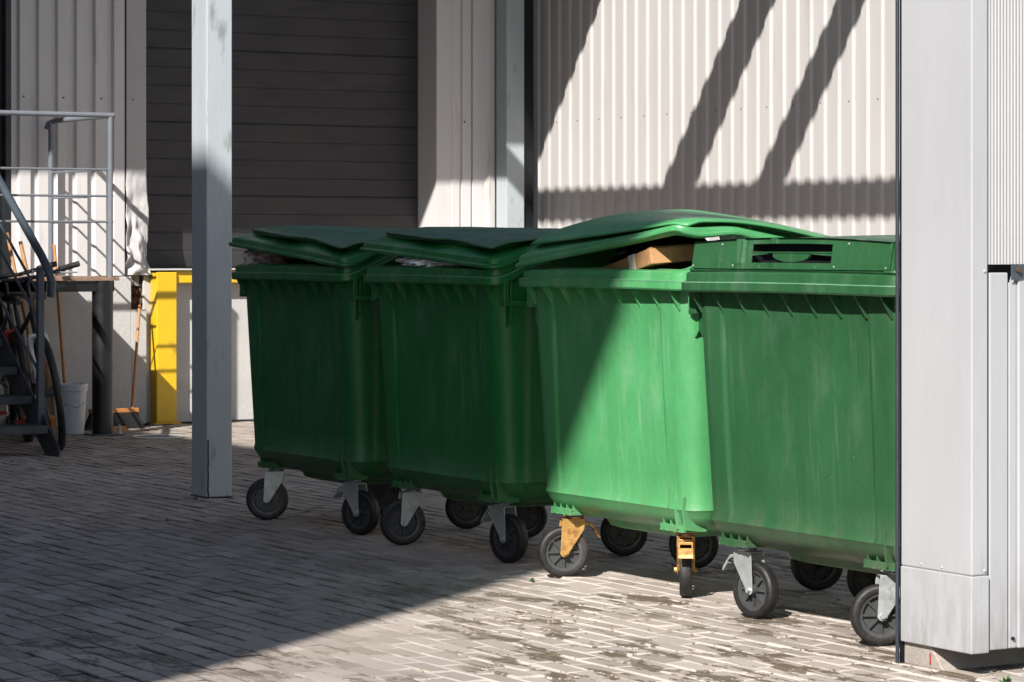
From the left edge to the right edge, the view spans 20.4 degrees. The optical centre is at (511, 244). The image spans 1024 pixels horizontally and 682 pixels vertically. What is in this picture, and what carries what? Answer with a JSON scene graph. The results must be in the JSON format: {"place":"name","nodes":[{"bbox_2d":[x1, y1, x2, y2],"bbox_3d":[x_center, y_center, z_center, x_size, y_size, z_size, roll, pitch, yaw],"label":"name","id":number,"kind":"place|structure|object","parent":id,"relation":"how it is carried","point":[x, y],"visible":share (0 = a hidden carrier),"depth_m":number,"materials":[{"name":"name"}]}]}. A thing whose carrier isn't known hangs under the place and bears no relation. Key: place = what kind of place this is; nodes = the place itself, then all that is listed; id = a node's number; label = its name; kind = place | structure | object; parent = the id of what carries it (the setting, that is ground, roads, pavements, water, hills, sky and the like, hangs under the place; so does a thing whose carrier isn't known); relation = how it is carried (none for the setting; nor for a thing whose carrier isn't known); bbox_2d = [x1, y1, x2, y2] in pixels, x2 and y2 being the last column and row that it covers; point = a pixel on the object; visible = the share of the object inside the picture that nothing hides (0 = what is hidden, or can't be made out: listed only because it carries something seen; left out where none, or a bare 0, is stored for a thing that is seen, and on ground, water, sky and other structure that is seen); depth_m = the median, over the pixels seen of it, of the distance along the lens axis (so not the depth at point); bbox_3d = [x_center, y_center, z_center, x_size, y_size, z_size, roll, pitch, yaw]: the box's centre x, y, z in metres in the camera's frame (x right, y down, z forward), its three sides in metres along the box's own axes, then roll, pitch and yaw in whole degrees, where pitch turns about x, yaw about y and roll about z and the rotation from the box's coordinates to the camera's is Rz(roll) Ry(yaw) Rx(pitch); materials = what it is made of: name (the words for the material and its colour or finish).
{"place":"outdoors","nodes":[
{"label":"outdoors","id":0,"kind":"place"},
{"bbox_2d":[0,420,1023,681],"bbox_3d":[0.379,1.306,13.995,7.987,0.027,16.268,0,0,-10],"label":"paving","id":1,"kind":"structure","parent":0,"point":[288,559],"depth_m":10.41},
{"bbox_2d":[7,233,31,369],"bbox_3d":[-3.411,0.609,19.750,0.275,1.384,0.027,0,0,31],"label":"wooden pole","id":2,"kind":"object","parent":1,"relation":"on","point":[15,271],"visible":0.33,"depth_m":19.74,"materials":[{"name":"brown wood"}]},
{"bbox_2d":[0,261,56,441],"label":"bicycle","id":3,"kind":"object","parent":1,"relation":"on","point":[22,362],"visible":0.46,"depth_m":18.95,"materials":[{"name":"metal"}]},
{"bbox_2d":[0,174,59,456],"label":"metal stair","id":4,"kind":"object","parent":1,"relation":"on","point":[32,407],"visible":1,"depth_m":17.68,"materials":[{"name":"metal"}]},
{"bbox_2d":[18,241,55,426],"bbox_3d":[-3.296,0.624,19.692,0.298,1.296,0.084,0,0,18],"label":"wooden pole","id":5,"kind":"object","parent":1,"relation":"on","point":[22,252],"visible":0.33,"depth_m":19.64,"materials":[{"name":"brown wood"}]},
{"bbox_2d":[0,261,79,449],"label":"bicycle","id":6,"kind":"object","parent":1,"relation":"on","point":[55,391],"visible":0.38,"depth_m":18.11,"materials":[{"name":"black metal"}]},
{"bbox_2d":[53,244,65,382],"bbox_3d":[-3.180,0.649,19.995,0.250,1.302,0.130,0,0,38],"label":"broom","id":7,"kind":"object","parent":1,"relation":"on","point":[60,324],"visible":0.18,"depth_m":20.02,"materials":[{"name":"orange wood"}]},
{"bbox_2d":[0,275,124,436],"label":"landing","id":8,"kind":"object","parent":1,"relation":"on","point":[101,288],"visible":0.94,"depth_m":19.32,"materials":[{"name":"black metal"}]},
{"bbox_2d":[0,110,115,276],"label":"landing railing","id":9,"kind":"object","parent":8,"relation":"on","point":[64,117],"visible":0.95,"depth_m":19.35,"materials":[{"name":"metal"}]},
{"bbox_2d":[61,383,87,433],"bbox_3d":[-3.033,1.130,19.601,0.222,0.340,0.220,0,0,-30],"label":"bucket","id":10,"kind":"object","parent":1,"relation":"on","point":[74,397],"visible":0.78,"depth_m":19.52,"materials":[{"name":"plastic"}]},
{"bbox_2d":[84,305,143,429],"bbox_3d":[-2.741,0.867,20.160,0.278,0.865,0.682,0,0,30],"label":"push broom","id":11,"kind":"object","parent":1,"relation":"on","point":[129,418],"visible":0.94,"depth_m":20.08,"materials":[{"name":"orange wood"}]},
{"bbox_2d":[113,426,125,432],"bbox_3d":[-2.722,1.278,19.634,0.110,0.045,0.060,0,0,-42],"label":"wooden block","id":12,"kind":"object","parent":1,"relation":"on","point":[123,429],"depth_m":19.62,"materials":[{"name":"orange wood"}]},
{"bbox_2d":[0,270,253,426],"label":"dock wall","id":13,"kind":"structure","parent":1,"relation":"on","point":[76,311],"depth_m":20.57,"materials":[{"name":"white concrete"}]},
{"bbox_2d":[0,0,10,274],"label":"side door","id":14,"kind":"structure","parent":13,"relation":"on","point":[5,85],"depth_m":20.16,"materials":[{"name":"metal"}]},
{"bbox_2d":[0,0,1,175],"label":"door leaf","id":15,"kind":"structure","parent":14,"relation":"in","point":[0,0],"depth_m":20.21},
{"bbox_2d":[11,0,151,285],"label":"ribbed panel wall","id":16,"kind":"structure","parent":13,"relation":"on","point":[78,55],"depth_m":20.41,"materials":[{"name":"white metal"}]},
{"bbox_2d":[146,0,417,268],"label":"roller door","id":17,"kind":"structure","parent":13,"relation":"on","point":[324,112],"depth_m":21.64,"materials":[{"name":"black metal"}]},
{"bbox_2d":[146,0,417,266],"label":"door panel","id":18,"kind":"structure","parent":17,"relation":"in","point":[325,92],"depth_m":21.64,"materials":[{"name":"grey metal"}]},
{"bbox_2d":[132,434,183,438],"bbox_3d":[-2.386,1.294,19.169,0.344,0.010,0.344,0,0,-30],"label":"plastic hoop","id":19,"kind":"object","parent":1,"relation":"on","point":[136,436],"visible":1,"depth_m":19.12,"materials":[{"name":"white paint"}]},
{"bbox_2d":[148,268,237,423],"bbox_3d":[-1.595,0.738,21.282,2.420,1.124,0.250,0,0,-30],"label":"dock frame","id":20,"kind":"object","parent":1,"relation":"on","point":[163,347],"visible":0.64,"depth_m":20.64,"materials":[{"name":"yellow paint"}]},
{"bbox_2d":[191,0,232,498],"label":"canopy post","id":21,"kind":"object","parent":1,"relation":"on","point":[211,249],"visible":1,"depth_m":14.60,"materials":[{"name":"metal"}]},
{"bbox_2d":[229,225,488,534],"bbox_3d":[-0.706,0.604,13.217,0.836,1.392,1.180,0,0,-31],"label":"waste container","id":22,"kind":"object","parent":1,"relation":"on","point":[316,366],"visible":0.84,"depth_m":12.91,"materials":[{"name":"plastic"}]},
{"bbox_2d":[242,249,291,264],"bbox_3d":[-1.164,0.065,13.421,0.228,0.196,0.267,0,0,-30],"label":"rubbish bag","id":23,"kind":"object","parent":22,"relation":"in","point":[250,257],"visible":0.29,"depth_m":13.34,"materials":[{"name":"plastic"}]},
{"bbox_2d":[418,0,496,227],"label":"cladding pier","id":24,"kind":"structure","parent":1,"relation":"on","point":[457,113],"depth_m":22.03,"materials":[{"name":"white metal"}]},
{"bbox_2d":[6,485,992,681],"bbox_3d":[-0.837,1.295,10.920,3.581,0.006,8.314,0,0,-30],"label":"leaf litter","id":25,"kind":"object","parent":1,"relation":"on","point":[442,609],"visible":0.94,"depth_m":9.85,"materials":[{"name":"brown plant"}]},
{"bbox_2d":[360,227,647,562],"bbox_3d":[-0.029,0.611,12.099,0.835,1.378,1.180,0,0,-30],"label":"waste container","id":26,"kind":"object","parent":1,"relation":"on","point":[462,384],"visible":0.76,"depth_m":11.79,"materials":[{"name":"plastic"}]},
{"bbox_2d":[395,257,462,266],"bbox_3d":[-0.337,0.071,11.994,0.205,0.139,0.554,0,0,-30],"label":"rubbish bag","id":27,"kind":"object","parent":26,"relation":"in","point":[406,261],"visible":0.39,"depth_m":11.92,"materials":[{"name":"plastic"}]},
{"bbox_2d":[497,0,532,227],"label":"corner post","id":28,"kind":"object","parent":1,"relation":"on","point":[514,113],"visible":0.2,"depth_m":22.01,"materials":[{"name":"metal"}]},
{"bbox_2d":[515,209,842,596],"bbox_3d":[0.649,0.579,10.903,0.838,1.442,1.180,0,0,-31],"label":"waste container","id":29,"kind":"object","parent":1,"relation":"on","point":[624,398],"visible":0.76,"depth_m":10.68,"materials":[{"name":"green plastic"}]},
{"bbox_2d":[603,244,693,268],"bbox_3d":[0.589,0.064,10.653,0.355,0.063,0.460,-4,-8,-21],"label":"cardboard box","id":30,"kind":"object","parent":29,"relation":"in","point":[672,257],"visible":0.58,"depth_m":10.43,"materials":[{"name":"brown cardboard"}]},
{"bbox_2d":[611,235,706,263],"bbox_3d":[0.610,0.104,11.187,0.366,0.399,0.629,0,0,-30],"label":"rubbish bag","id":31,"kind":"object","parent":29,"relation":"in","point":[624,252],"visible":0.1,"depth_m":11.05,"materials":[{"name":"black plastic"}]},
{"bbox_2d":[719,227,751,239],"bbox_3d":[0.850,0.004,10.485,0.195,0.140,0.254,0,0,-30],"label":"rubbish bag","id":32,"kind":"object","parent":29,"relation":"in","point":[728,237],"visible":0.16,"depth_m":10.44,"materials":[{"name":"plastic"}]},
{"bbox_2d":[533,0,899,240],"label":"corrugated wall","id":33,"kind":"structure","parent":1,"relation":"on","point":[781,112],"depth_m":20.06,"materials":[{"name":"white metal"}]},
{"bbox_2d":[681,235,899,645],"bbox_3d":[1.236,0.633,9.698,0.835,1.334,1.254,0,0,-31],"label":"waste container","id":34,"kind":"object","parent":1,"relation":"on","point":[798,334],"visible":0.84,"depth_m":9.51,"materials":[{"name":"plastic"}]},
{"bbox_2d":[901,0,1023,669],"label":"clad pillar","id":35,"kind":"structure","parent":1,"relation":"on","point":[944,601],"depth_m":8.65,"materials":[{"name":"white metal"}]},
{"bbox_2d":[895,0,904,662],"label":"down pipe","id":36,"kind":"object","parent":35,"relation":"attached to","point":[902,651],"visible":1,"depth_m":8.84,"materials":[{"name":"metal"}]},
{"bbox_2d":[999,675,1010,681],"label":"weed","id":37,"kind":"object","parent":1,"relation":"on","point":[1007,679],"visible":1,"depth_m":8.44,"materials":[{"name":"green plant"}]},
{"bbox_2d":[987,0,1023,649],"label":"shed wall","id":38,"kind":"structure","parent":1,"relation":"on","point":[1005,296],"depth_m":8.61,"materials":[{"name":"white metal"}]},
{"bbox_2d":[1001,676,1023,681],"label":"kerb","id":39,"kind":"structure","parent":1,"relation":"on","point":[1017,679],"depth_m":8.48,"materials":[{"name":"grey concrete"}]}
]}

